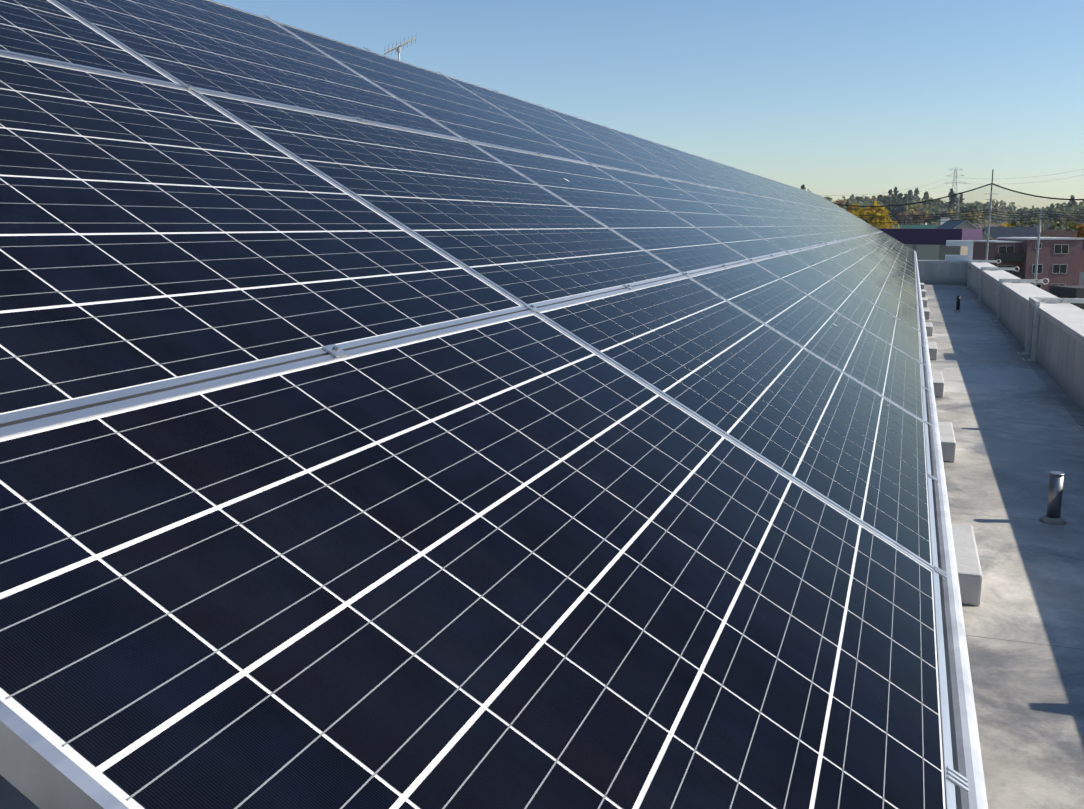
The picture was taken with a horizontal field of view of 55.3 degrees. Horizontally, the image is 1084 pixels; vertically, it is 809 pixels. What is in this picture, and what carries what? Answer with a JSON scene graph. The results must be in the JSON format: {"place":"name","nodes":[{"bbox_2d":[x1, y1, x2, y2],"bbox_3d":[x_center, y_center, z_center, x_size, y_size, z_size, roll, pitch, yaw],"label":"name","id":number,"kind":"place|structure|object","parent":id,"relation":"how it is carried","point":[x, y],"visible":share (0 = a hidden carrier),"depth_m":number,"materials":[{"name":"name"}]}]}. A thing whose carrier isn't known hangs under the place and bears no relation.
{"place":"outdoors","nodes":[
{"label":"outdoors","id":0,"kind":"place"},
{"bbox_2d":[212,0,1083,224],"label":"sky","id":1,"kind":"structure","parent":0,"point":[634,67],"materials":[{"name":"blue"}]},
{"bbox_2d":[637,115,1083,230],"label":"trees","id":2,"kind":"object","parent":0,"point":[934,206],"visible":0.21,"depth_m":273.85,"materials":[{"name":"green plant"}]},
{"label":"ground","id":3,"kind":"structure","parent":0,"visible":0},
{"bbox_2d":[801,184,1083,242],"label":"trees","id":4,"kind":"object","parent":3,"relation":"on","point":[884,217],"depth_m":355.89,"materials":[{"name":"green plant"}]},
{"bbox_2d":[822,167,1083,297],"bbox_3d":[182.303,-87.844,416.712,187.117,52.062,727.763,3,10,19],"label":"power lines","id":5,"kind":"object","parent":3,"relation":"on","point":[1038,229],"visible":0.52,"depth_m":135.76,"materials":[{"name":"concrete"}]},
{"bbox_2d":[877,218,1083,308],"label":"town","id":6,"kind":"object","parent":3,"relation":"on","point":[1011,249],"depth_m":149.92,"materials":[{"name":"pink"}]},
{"bbox_2d":[917,260,1083,808],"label":"flat roof","id":7,"kind":"structure","parent":3,"relation":"on","point":[1009,413],"depth_m":6.24,"materials":[{"name":"concrete"}]},
{"bbox_2d":[384,35,415,60],"bbox_3d":[-2.188,-4.101,18.779,3.205,5.063,3.604,3,10,19],"label":"tv antenna","id":8,"kind":"object","parent":7,"relation":"on","point":[398,49],"visible":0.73,"depth_m":18.51,"materials":[{"name":"silver metal"}]},
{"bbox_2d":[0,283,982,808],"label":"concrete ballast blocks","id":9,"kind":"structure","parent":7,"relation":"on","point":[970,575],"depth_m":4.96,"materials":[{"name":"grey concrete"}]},
{"bbox_2d":[180,15,987,808],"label":"solar panel mounting frame","id":10,"kind":"object","parent":7,"relation":"on","point":[966,775],"visible":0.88,"depth_m":1.84,"materials":[{"name":"metal"}]},
{"bbox_2d":[0,0,955,808],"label":"solar array","id":11,"kind":"object","parent":10,"relation":"attached to","point":[460,526],"visible":0.98,"depth_m":1.44,"materials":[{"name":"glass"}]},
{"bbox_2d":[945,240,973,260],"bbox_3d":[12.045,-4.445,29.881,0.726,0.580,0.300,3,10,19],"label":"corner frame","id":12,"kind":"object","parent":7,"relation":"on","point":[969,244],"visible":0.94,"depth_m":29.73,"materials":[{"name":"white paint"}]},
{"bbox_2d":[955,295,1066,524],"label":"vent pipes","id":13,"kind":"object","parent":7,"relation":"on","point":[1052,516],"visible":1,"depth_m":5.97,"materials":[{"name":"silver metal"}]},
{"bbox_2d":[964,259,1083,430],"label":"parapet brackets","id":14,"kind":"object","parent":7,"relation":"on","point":[1035,301],"visible":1,"depth_m":13.78,"materials":[{"name":"silver metal"}]}
]}

